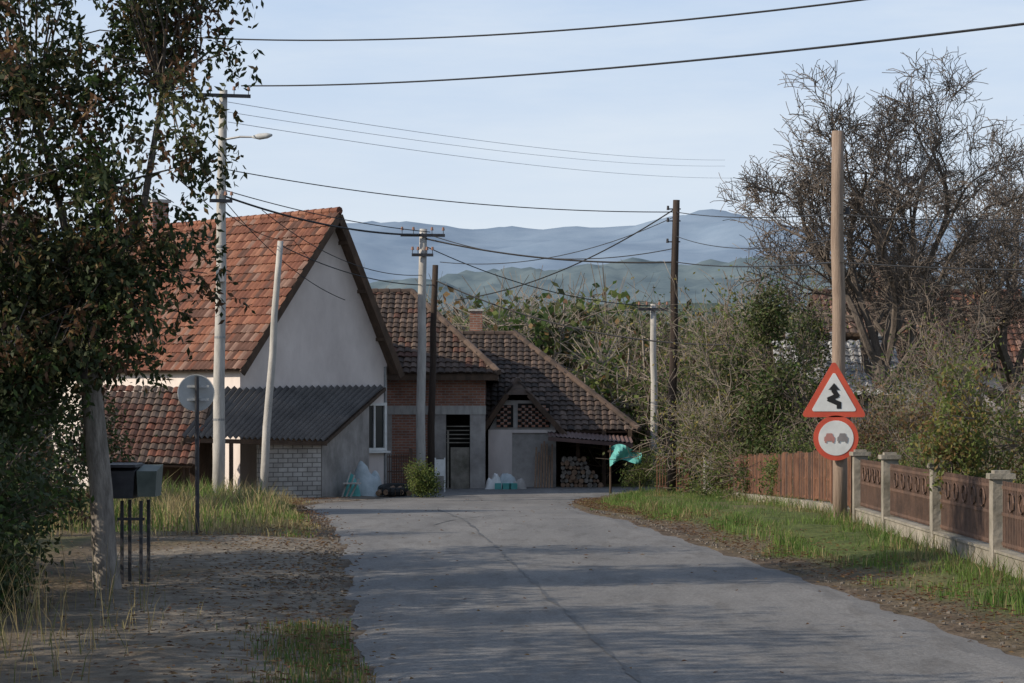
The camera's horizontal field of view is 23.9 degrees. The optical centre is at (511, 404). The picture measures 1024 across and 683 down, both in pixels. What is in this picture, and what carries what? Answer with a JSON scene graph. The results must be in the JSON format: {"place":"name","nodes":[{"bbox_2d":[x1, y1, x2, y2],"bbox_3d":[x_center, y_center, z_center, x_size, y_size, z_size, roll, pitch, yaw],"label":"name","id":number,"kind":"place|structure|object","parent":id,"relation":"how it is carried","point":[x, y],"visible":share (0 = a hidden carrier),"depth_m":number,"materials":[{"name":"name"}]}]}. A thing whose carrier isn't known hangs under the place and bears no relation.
{"place":"outdoors","nodes":[
{"label":"outdoors","id":0,"kind":"place"},
{"bbox_2d":[100,0,864,40],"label":"overhead wire","id":1,"kind":"object","parent":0,"point":[815,5],"visible":0.84,"depth_m":40.80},
{"bbox_2d":[0,479,1023,682],"bbox_3d":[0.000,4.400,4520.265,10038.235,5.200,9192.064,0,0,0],"label":"ground","id":2,"kind":"structure","parent":0,"point":[144,655],"depth_m":24.89,"materials":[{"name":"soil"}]},
{"bbox_2d":[0,326,111,612],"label":"hedge","id":3,"kind":"object","parent":2,"relation":"on","point":[18,505],"visible":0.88,"depth_m":24.92,"materials":[{"name":"green plant"}]},
{"bbox_2d":[7,340,157,530],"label":"shrubs","id":4,"kind":"object","parent":2,"relation":"on","point":[116,448],"visible":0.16,"depth_m":45.43,"materials":[{"name":"green plant"}]},
{"bbox_2d":[0,530,206,682],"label":"dry grass","id":5,"kind":"structure","parent":2,"relation":"on","point":[44,600],"depth_m":20.85,"materials":[{"name":"plant"}]},
{"bbox_2d":[0,0,263,589],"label":"walnut tree","id":6,"kind":"object","parent":2,"relation":"on","point":[81,294],"visible":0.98,"depth_m":25.75,"materials":[{"name":"green plant"}]},
{"bbox_2d":[110,462,162,583],"bbox_3d":[-4.171,1.345,26.600,0.603,1.410,0.660,0,0,0],"label":"metal box on stand","id":7,"kind":"object","parent":2,"relation":"on","point":[131,481],"visible":0.77,"depth_m":26.48,"materials":[{"name":"grey metal"}]},
{"bbox_2d":[82,384,212,492],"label":"tiled shed","id":8,"kind":"structure","parent":2,"relation":"on","point":[167,417],"depth_m":66.18,"materials":[{"name":"brown tile"}]},
{"bbox_2d":[8,469,320,537],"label":"dry grass","id":9,"kind":"structure","parent":2,"relation":"on","point":[170,508],"depth_m":40.27,"materials":[{"name":"plant"}]},
{"bbox_2d":[177,374,214,534],"bbox_3d":[-4.768,0.869,36.479,0.556,2.662,0.149,0,0,-11],"label":"round traffic sign","id":10,"kind":"object","parent":2,"relation":"on","point":[195,393],"visible":0.98,"depth_m":36.45,"materials":[{"name":"metal"}]},
{"bbox_2d":[52,231,386,491],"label":"walls","id":11,"kind":"structure","parent":2,"relation":"on","point":[327,339],"depth_m":71.05,"materials":[{"name":"paint"}]},
{"bbox_2d":[101,206,396,373],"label":"roof","id":12,"kind":"structure","parent":11,"relation":"on","point":[250,260],"depth_m":71.66,"materials":[{"name":"red tile"}]},
{"bbox_2d":[143,199,170,236],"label":"chimney","id":13,"kind":"object","parent":12,"relation":"on","point":[154,222],"visible":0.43,"depth_m":77.55,"materials":[{"name":"white brick"}]},
{"bbox_2d":[239,214,404,377],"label":"verge boards","id":14,"kind":"object","parent":11,"relation":"attached to","point":[246,366],"visible":1,"depth_m":70.91,"materials":[{"name":"brown wood"}]},
{"bbox_2d":[369,403,390,452],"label":"window","id":15,"kind":"structure","parent":11,"relation":"attached to","point":[377,427],"depth_m":72.41,"materials":[{"name":"white paint"}]},
{"bbox_2d":[384,367,386,483],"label":"downpipe","id":16,"kind":"object","parent":11,"relation":"attached to","point":[385,401],"visible":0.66,"depth_m":72.60,"materials":[{"name":"grey metal"}]},
{"bbox_2d":[194,85,271,492],"bbox_3d":[-7.304,-2.777,63.808,2.121,11.294,0.622,0,0,7],"label":"concrete utility pole","id":17,"kind":"object","parent":2,"relation":"on","point":[221,200],"visible":0.74,"depth_m":63.88,"materials":[{"name":"concrete"}]},
{"bbox_2d":[226,196,419,235],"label":"overhead wire","id":18,"kind":"object","parent":17,"relation":"attached to","point":[268,210],"visible":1,"depth_m":68.43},
{"bbox_2d":[226,190,428,231],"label":"overhead wire","id":19,"kind":"object","parent":17,"relation":"attached to","point":[325,215],"visible":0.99,"depth_m":68.53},
{"bbox_2d":[228,169,662,212],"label":"overhead wire","id":20,"kind":"object","parent":17,"relation":"attached to","point":[443,200],"visible":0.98,"depth_m":65.88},
{"bbox_2d":[229,112,681,165],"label":"overhead wire","id":21,"kind":"object","parent":17,"relation":"attached to","point":[434,142],"visible":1,"depth_m":82.86,"materials":[{"name":"metal"}]},
{"bbox_2d":[229,102,693,159],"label":"overhead wire","id":22,"kind":"object","parent":17,"relation":"attached to","point":[437,134],"visible":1,"depth_m":82.42,"materials":[{"name":"metal"}]},
{"bbox_2d":[229,122,697,177],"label":"overhead wire","id":23,"kind":"object","parent":17,"relation":"attached to","point":[439,153],"visible":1,"depth_m":82.39,"materials":[{"name":"metal"}]},
{"bbox_2d":[241,23,1023,86],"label":"overhead wire","id":24,"kind":"object","parent":17,"relation":"attached to","point":[882,40],"visible":0.99,"depth_m":40.16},
{"bbox_2d":[259,241,282,493],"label":"leaning concrete pole","id":25,"kind":"object","parent":2,"relation":"on","point":[264,469],"visible":0.91,"depth_m":65.92,"materials":[{"name":"grey concrete"}]},
{"bbox_2d":[180,384,385,497],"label":"porch lean to","id":26,"kind":"object","parent":2,"relation":"on","point":[332,421],"visible":0.77,"depth_m":68.23,"materials":[{"name":"grey wood"}]},
{"bbox_2d":[202,617,376,682],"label":"grass","id":27,"kind":"structure","parent":2,"relation":"on","point":[322,659],"depth_m":18.83,"materials":[{"name":"plant"}]},
{"bbox_2d":[341,471,360,496],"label":"wooden trestle","id":28,"kind":"object","parent":2,"relation":"on","point":[351,482],"visible":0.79,"depth_m":68.42,"materials":[{"name":"wood"}]},
{"bbox_2d":[343,473,360,495],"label":"teal tarpaulin","id":29,"kind":"object","parent":2,"relation":"on","point":[356,491],"visible":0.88,"depth_m":68.79,"materials":[{"name":"teal plastic"}]},
{"bbox_2d":[354,461,382,496],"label":"tarpaulin covered heap","id":30,"kind":"object","parent":2,"relation":"on","point":[369,484],"visible":0.78,"depth_m":69.45,"materials":[{"name":"plastic"}]},
{"bbox_2d":[387,448,411,482],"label":"yard fence","id":31,"kind":"object","parent":2,"relation":"on","point":[403,457],"visible":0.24,"depth_m":74.29,"materials":[{"name":"brown wood"}]},
{"bbox_2d":[400,227,444,471],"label":"concrete utility pole","id":32,"kind":"object","parent":2,"relation":"on","point":[422,254],"visible":0.91,"depth_m":73.89,"materials":[{"name":"concrete"}]},
{"bbox_2d":[428,247,650,305],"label":"overhead wire","id":33,"kind":"object","parent":32,"relation":"attached to","point":[537,287],"visible":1,"depth_m":76.88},
{"bbox_2d":[400,453,445,497],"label":"green bush","id":34,"kind":"object","parent":2,"relation":"on","point":[422,483],"visible":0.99,"depth_m":68.35,"materials":[{"name":"green plant"}]},
{"bbox_2d":[427,265,437,477],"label":"wooden utility pole","id":35,"kind":"object","parent":2,"relation":"on","point":[431,409],"visible":0.86,"depth_m":74.72,"materials":[{"name":"brown wood"}]},
{"bbox_2d":[283,246,433,285],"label":"overhead wire","id":36,"kind":"object","parent":35,"relation":"attached to","point":[352,273],"visible":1,"depth_m":69.88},
{"bbox_2d":[437,281,729,345],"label":"overhead wire","id":37,"kind":"object","parent":35,"relation":"attached to","point":[575,327],"visible":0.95,"depth_m":70.27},
{"bbox_2d":[387,414,484,488],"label":"rendered walls","id":38,"kind":"structure","parent":2,"relation":"on","point":[477,450],"depth_m":76.99,"materials":[{"name":"grey paint"}]},
{"bbox_2d":[387,406,485,413],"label":"ring beam","id":39,"kind":"structure","parent":38,"relation":"on","point":[440,409],"depth_m":76.97,"materials":[{"name":"concrete"}]},
{"bbox_2d":[446,426,469,488],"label":"door","id":40,"kind":"structure","parent":38,"relation":"attached to","point":[460,467],"depth_m":77.09,"materials":[{"name":"wood"}]},
{"bbox_2d":[387,380,486,486],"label":"brick walls","id":41,"kind":"structure","parent":2,"relation":"on","point":[450,392],"depth_m":77.00,"materials":[{"name":"red brick"}]},
{"bbox_2d":[387,375,498,381],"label":"fascia","id":42,"kind":"structure","parent":41,"relation":"attached to","point":[452,377],"depth_m":76.51,"materials":[{"name":"brown wood"}]},
{"bbox_2d":[372,288,501,375],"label":"roof","id":43,"kind":"structure","parent":42,"relation":"on","point":[459,352],"depth_m":78.20,"materials":[{"name":"brown tile"}]},
{"bbox_2d":[446,414,469,486],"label":"interior","id":44,"kind":"object","parent":41,"relation":"in","point":[457,419],"depth_m":78.50,"materials":[{"name":"black"}]},
{"bbox_2d":[435,458,444,491],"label":"notice board","id":45,"kind":"object","parent":2,"relation":"on","point":[440,464],"visible":0.64,"depth_m":72.96,"materials":[{"name":"white paint"}]},
{"bbox_2d":[0,497,1023,682],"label":"fallen leaves","id":46,"kind":"object","parent":2,"relation":"on","point":[612,508],"visible":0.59,"depth_m":26.12,"materials":[{"name":"brown plant"}]},
{"bbox_2d":[447,312,580,374],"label":"bare tree","id":47,"kind":"object","parent":2,"relation":"on","point":[456,323],"depth_m":93.38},
{"bbox_2d":[482,275,595,353],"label":"bare tree","id":48,"kind":"object","parent":2,"relation":"on","point":[531,297],"depth_m":99.52,"materials":[{"name":"plant"}]},
{"bbox_2d":[460,309,641,486],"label":"farm barn","id":49,"kind":"structure","parent":2,"relation":"on","point":[537,397],"depth_m":79.49,"materials":[{"name":"brown tile"}]},
{"bbox_2d":[560,456,603,486],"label":"firewood pile","id":50,"kind":"object","parent":2,"relation":"on","point":[573,472],"visible":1,"depth_m":77.73,"materials":[{"name":"brown wood"}]},
{"bbox_2d":[564,283,645,447],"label":"bare tree","id":51,"kind":"object","parent":2,"relation":"on","point":[602,342],"visible":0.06,"depth_m":89.93,"materials":[{"name":"green plant"}]},
{"bbox_2d":[608,444,641,493],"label":"tarpaulin on frame","id":52,"kind":"object","parent":2,"relation":"on","point":[615,455],"visible":0.84,"depth_m":72.00,"materials":[{"name":"teal plastic"}]},
{"bbox_2d":[589,261,679,479],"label":"bare tree","id":53,"kind":"object","parent":2,"relation":"on","point":[622,344],"depth_m":91.88,"materials":[{"name":"green plant"}]},
{"bbox_2d":[616,445,681,490],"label":"leafy shrub","id":54,"kind":"object","parent":2,"relation":"on","point":[635,475],"visible":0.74,"depth_m":71.90,"materials":[{"name":"green plant"}]},
{"bbox_2d":[638,302,667,485],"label":"concrete utility pole","id":55,"kind":"object","parent":2,"relation":"on","point":[653,359],"visible":0.77,"depth_m":79.91,"materials":[{"name":"concrete"}]},
{"bbox_2d":[590,284,736,480],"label":"fruit tree","id":56,"kind":"object","parent":2,"relation":"on","point":[663,352],"visible":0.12,"depth_m":87.81,"materials":[{"name":"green plant"}]},
{"bbox_2d":[666,200,680,492],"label":"wooden utility pole","id":57,"kind":"object","parent":2,"relation":"on","point":[675,221],"visible":0.84,"depth_m":67.91,"materials":[{"name":"brown wood"}]},
{"bbox_2d":[425,238,670,262],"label":"overhead wire","id":58,"kind":"object","parent":57,"relation":"attached to","point":[542,257],"visible":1,"depth_m":71.04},
{"bbox_2d":[441,217,672,263],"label":"overhead wire","id":59,"kind":"object","parent":57,"relation":"attached to","point":[568,253],"visible":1,"depth_m":70.49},
{"bbox_2d":[455,210,672,300],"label":"overhead wire","id":60,"kind":"object","parent":57,"relation":"attached to","point":[569,266],"visible":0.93,"depth_m":73.32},
{"bbox_2d":[580,277,769,485],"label":"fruit tree","id":61,"kind":"object","parent":2,"relation":"on","point":[644,382],"visible":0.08,"depth_m":80.99,"materials":[{"name":"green plant"}]},
{"bbox_2d":[655,446,703,491],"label":"garden gate","id":62,"kind":"structure","parent":2,"relation":"on","point":[685,477],"depth_m":69.19,"materials":[{"name":"paint"}]},
{"bbox_2d":[648,407,712,484],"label":"leafy shrub","id":63,"kind":"object","parent":2,"relation":"on","point":[677,456],"visible":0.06,"depth_m":74.21,"materials":[{"name":"green plant"}]},
{"bbox_2d":[609,262,765,496],"bbox_3d":[4.918,-0.294,62.511,4.965,6.978,3.939,0,0,-44],"label":"fruit tree","id":64,"kind":"object","parent":2,"relation":"on","point":[716,432],"visible":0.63,"depth_m":62.40,"materials":[{"name":"green plant"}]},
{"bbox_2d":[386,255,1013,480],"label":"tree line","id":65,"kind":"object","parent":2,"relation":"on","point":[544,330],"visible":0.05,"depth_m":94.70,"materials":[{"name":"green plant"}]},
{"bbox_2d":[598,243,803,492],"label":"fruit tree","id":66,"kind":"object","parent":2,"relation":"on","point":[714,388],"visible":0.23,"depth_m":67.70,"materials":[{"name":"green plant"}]},
{"bbox_2d":[683,436,752,496],"bbox_3d":[5.503,1.645,60.022,2.506,1.838,1.624,0,0,8],"label":"leafy shrub","id":67,"kind":"object","parent":2,"relation":"on","point":[712,480],"visible":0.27,"depth_m":60.13,"materials":[{"name":"green plant"}]},
{"bbox_2d":[642,223,798,478],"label":"fruit tree","id":68,"kind":"object","parent":2,"relation":"on","point":[722,288],"visible":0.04,"depth_m":75.05,"materials":[{"name":"green plant"}]},
{"bbox_2d":[714,342,760,480],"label":"ivy clad tree","id":69,"kind":"object","parent":2,"relation":"on","point":[739,363],"visible":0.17,"depth_m":62.91,"materials":[{"name":"green plant"}]},
{"bbox_2d":[722,267,811,497],"bbox_3d":[5.903,-0.298,56.000,2.206,5.812,1.953,0,0,0],"label":"ivy clad tree","id":70,"kind":"object","parent":2,"relation":"on","point":[761,326],"visible":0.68,"depth_m":55.90,"materials":[{"name":"green plant"}]},
{"bbox_2d":[648,272,899,499],"bbox_3d":[6.451,0.285,56.708,5.745,6.794,8.508,0,0,38],"label":"fruit tree","id":71,"kind":"object","parent":2,"relation":"on","point":[806,399],"visible":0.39,"depth_m":56.38,"materials":[{"name":"green plant"}]},
{"bbox_2d":[703,450,851,516],"bbox_3d":[5.500,1.746,53.470,0.240,1.961,29.020,0,0,0],"label":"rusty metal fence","id":72,"kind":"object","parent":2,"relation":"on","point":[810,475],"visible":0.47,"depth_m":46.15,"materials":[{"name":"paint"}]},
{"bbox_2d":[715,258,849,448],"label":"fruit tree","id":73,"kind":"object","parent":2,"relation":"on","point":[800,312],"visible":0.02,"depth_m":67.33,"materials":[{"name":"green plant"}]},
{"bbox_2d":[753,417,828,502],"bbox_3d":[5.954,1.284,49.958,1.827,2.068,2.819,0,0,-27],"label":"leafy shrub","id":74,"kind":"object","parent":2,"relation":"on","point":[770,470],"visible":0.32,"depth_m":50.01,"materials":[{"name":"green plant"}]},
{"bbox_2d":[579,484,1023,620],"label":"grass","id":75,"kind":"structure","parent":2,"relation":"on","point":[651,503],"depth_m":33.17,"materials":[{"name":"plant"}]},
{"bbox_2d":[777,294,831,451],"bbox_3d":[7.283,-0.028,59.986,1.831,5.449,2.069,0,0,41],"label":"ivy clad tree","id":76,"kind":"object","parent":2,"relation":"on","point":[806,323],"visible":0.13,"depth_m":59.75,"materials":[{"name":"green plant"}]},
{"bbox_2d":[701,259,908,364],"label":"fruit tree","id":77,"kind":"object","parent":2,"relation":"on","point":[804,303],"visible":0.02,"depth_m":76.32,"materials":[{"name":"green plant"}]},
{"bbox_2d":[759,332,903,484],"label":"garden shed","id":78,"kind":"structure","parent":2,"relation":"on","point":[851,337],"depth_m":60.76,"materials":[{"name":"grey paint"}]},
{"bbox_2d":[827,130,849,519],"bbox_3d":[5.241,-1.098,38.800,0.281,6.598,0.267,0,0,-43],"label":"wooden utility pole","id":79,"kind":"object","parent":2,"relation":"on","point":[840,482],"visible":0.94,"depth_m":38.71,"materials":[{"name":"brown wood"}]},
{"bbox_2d":[676,262,830,266],"bbox_3d":[4.920,-3.158,53.400,0.027,1.755,29.208,0,0,-1],"label":"overhead wire","id":80,"kind":"object","parent":79,"relation":"attached to","point":[761,266],"visible":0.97,"depth_m":47.27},
{"bbox_2d":[676,212,830,217],"bbox_3d":[4.920,-4.246,53.400,0.022,2.386,29.208,0,0,-1],"label":"overhead wire","id":81,"kind":"object","parent":79,"relation":"attached to","point":[760,217],"visible":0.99,"depth_m":48.01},
{"bbox_2d":[803,363,864,416],"bbox_3d":[5.143,-0.242,38.645,0.993,0.873,0.079,0,0,0],"label":"bend warning sign","id":82,"kind":"object","parent":79,"relation":"attached to","point":[833,395],"visible":1,"depth_m":38.62,"materials":[{"name":"white metal"}]},
{"bbox_2d":[813,416,857,459],"bbox_3d":[5.175,0.527,38.646,0.720,0.720,0.078,0,0,0],"label":"no overtaking sign","id":83,"kind":"object","parent":79,"relation":"attached to","point":[835,438],"visible":0.98,"depth_m":38.61,"materials":[{"name":"white metal"}]},
{"bbox_2d":[840,214,1023,220],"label":"overhead wire","id":84,"kind":"object","parent":79,"relation":"attached to","point":[939,219],"visible":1,"depth_m":35.14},
{"bbox_2d":[840,262,1023,270],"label":"overhead wire","id":85,"kind":"object","parent":79,"relation":"attached to","point":[936,267],"visible":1,"depth_m":35.42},
{"bbox_2d":[828,434,901,501],"bbox_3d":[6.539,1.334,43.979,2.193,1.608,1.421,0,0,13],"label":"leafy shrub","id":86,"kind":"object","parent":2,"relation":"on","point":[875,454],"visible":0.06,"depth_m":43.87,"materials":[{"name":"green plant"}]},
{"bbox_2d":[710,48,1023,426],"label":"bare walnut tree","id":87,"kind":"object","parent":2,"relation":"on","point":[897,285],"visible":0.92,"depth_m":59.14,"materials":[{"name":"grey plant"}]},
{"bbox_2d":[810,335,963,469],"bbox_3d":[7.457,0.776,49.340,3.001,4.288,3.848,0,0,-6],"label":"fruit tree","id":88,"kind":"object","parent":2,"relation":"on","point":[870,435],"visible":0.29,"depth_m":49.05,"materials":[{"name":"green plant"}]},
{"bbox_2d":[886,427,946,468],"bbox_3d":[7.833,1.283,45.971,1.624,1.838,2.506,0,0,11],"label":"leafy shrub","id":89,"kind":"object","parent":2,"relation":"on","point":[915,457],"visible":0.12,"depth_m":45.97,"materials":[{"name":"green plant"}]},
{"bbox_2d":[820,115,1023,443],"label":"bare walnut tree","id":90,"kind":"object","parent":2,"relation":"on","point":[1011,287],"visible":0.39,"depth_m":66.96,"materials":[{"name":"grey plant"}]},
{"bbox_2d":[845,283,1021,457],"bbox_3d":[9.951,0.333,55.366,8.008,6.394,5.407,0,0,-18],"label":"fruit tree","id":91,"kind":"object","parent":2,"relation":"on","point":[879,397],"visible":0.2,"depth_m":54.99,"materials":[{"name":"green plant"}]},
{"bbox_2d":[849,449,1023,577],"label":"concrete post fence","id":92,"kind":"object","parent":2,"relation":"on","point":[986,514],"visible":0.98,"depth_m":30.45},
{"bbox_2d":[864,313,1014,463],"bbox_3d":[9.004,0.333,50.486,3.310,4.652,2.626,0,0,-36],"label":"fruit tree","id":93,"kind":"object","parent":2,"relation":"on","point":[926,380],"visible":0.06,"depth_m":50.57,"materials":[{"name":"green plant"}]},
{"bbox_2d":[875,403,1003,472],"bbox_3d":[8.574,1.381,48.570,2.998,2.867,3.146,0,0,0],"label":"garden shrub","id":94,"kind":"object","parent":2,"relation":"on","point":[915,441],"visible":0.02,"depth_m":48.28,"materials":[{"name":"green plant"}]},
{"bbox_2d":[867,272,1020,466],"bbox_3d":[9.465,0.009,51.204,3.972,5.582,3.151,0,0,-25],"label":"fruit tree","id":95,"kind":"object","parent":2,"relation":"on","point":[920,383],"visible":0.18,"depth_m":51.19,"materials":[{"name":"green plant"}]},
{"bbox_2d":[899,339,1023,509],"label":"yellow leaved shrub","id":96,"kind":"object","parent":2,"relation":"on","point":[962,450],"visible":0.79,"depth_m":30.93,"materials":[{"name":"green plant"}]},
{"bbox_2d":[899,372,1023,445],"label":"walls","id":97,"kind":"structure","parent":2,"relation":"on","point":[990,383],"depth_m":77.00,"materials":[{"name":"paint"}]},
{"bbox_2d":[808,289,1023,371],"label":"roof","id":98,"kind":"structure","parent":97,"relation":"on","point":[1010,338],"depth_m":78.52,"materials":[{"name":"brown tile"}]},
{"bbox_2d":[953,406,1023,483],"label":"garden shrub","id":99,"kind":"object","parent":2,"relation":"on","point":[1012,437],"visible":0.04,"depth_m":37.64,"materials":[{"name":"green plant"}]},
{"bbox_2d":[959,348,1023,471],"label":"fruit tree","id":100,"kind":"object","parent":2,"relation":"on","point":[1014,416],"visible":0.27,"depth_m":46.40,"materials":[{"name":"green plant"}]},
{"bbox_2d":[0,0,1023,228],"label":"sky","id":101,"kind":"structure","parent":0,"point":[717,113],"materials":[{"name":"blue"}]},
{"bbox_2d":[41,209,1023,287],"bbox_3d":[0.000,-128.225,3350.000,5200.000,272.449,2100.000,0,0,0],"label":"distant hills","id":102,"kind":"structure","parent":0,"point":[388,253],"depth_m":2886.48,"materials":[{"name":"blue"}]},
{"bbox_2d":[56,257,1023,310],"bbox_3d":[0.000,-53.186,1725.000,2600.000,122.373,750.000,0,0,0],"label":"wooded hill","id":103,"kind":"structure","parent":0,"point":[698,281],"depth_m":1622.31,"materials":[{"name":"green plant"}]},
{"bbox_2d":[441,301,796,327],"bbox_3d":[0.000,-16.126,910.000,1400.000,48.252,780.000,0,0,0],"label":"wooded hill","id":104,"kind":"structure","parent":0,"point":[707,305],"depth_m":782.20,"materials":[{"name":"green plant"}]},
{"bbox_2d":[305,487,1023,682],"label":"road","id":105,"kind":"structure","parent":0,"point":[605,620],"depth_m":23.39,"materials":[{"name":"grey asphalt"}]},
{"bbox_2d":[375,483,415,496],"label":"tyre and logs","id":106,"kind":"object","parent":105,"relation":"on","point":[393,489],"visible":0.89,"depth_m":69.20,"materials":[{"name":"rubber"}]},
{"bbox_2d":[485,473,501,488],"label":"heap of sacks","id":107,"kind":"object","parent":105,"relation":"on","point":[490,483],"visible":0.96,"depth_m":76.00,"materials":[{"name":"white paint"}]},
{"bbox_2d":[534,441,552,487],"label":"leaning planks","id":108,"kind":"object","parent":105,"relation":"on","point":[539,461],"visible":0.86,"depth_m":77.72,"materials":[{"name":"wood"}]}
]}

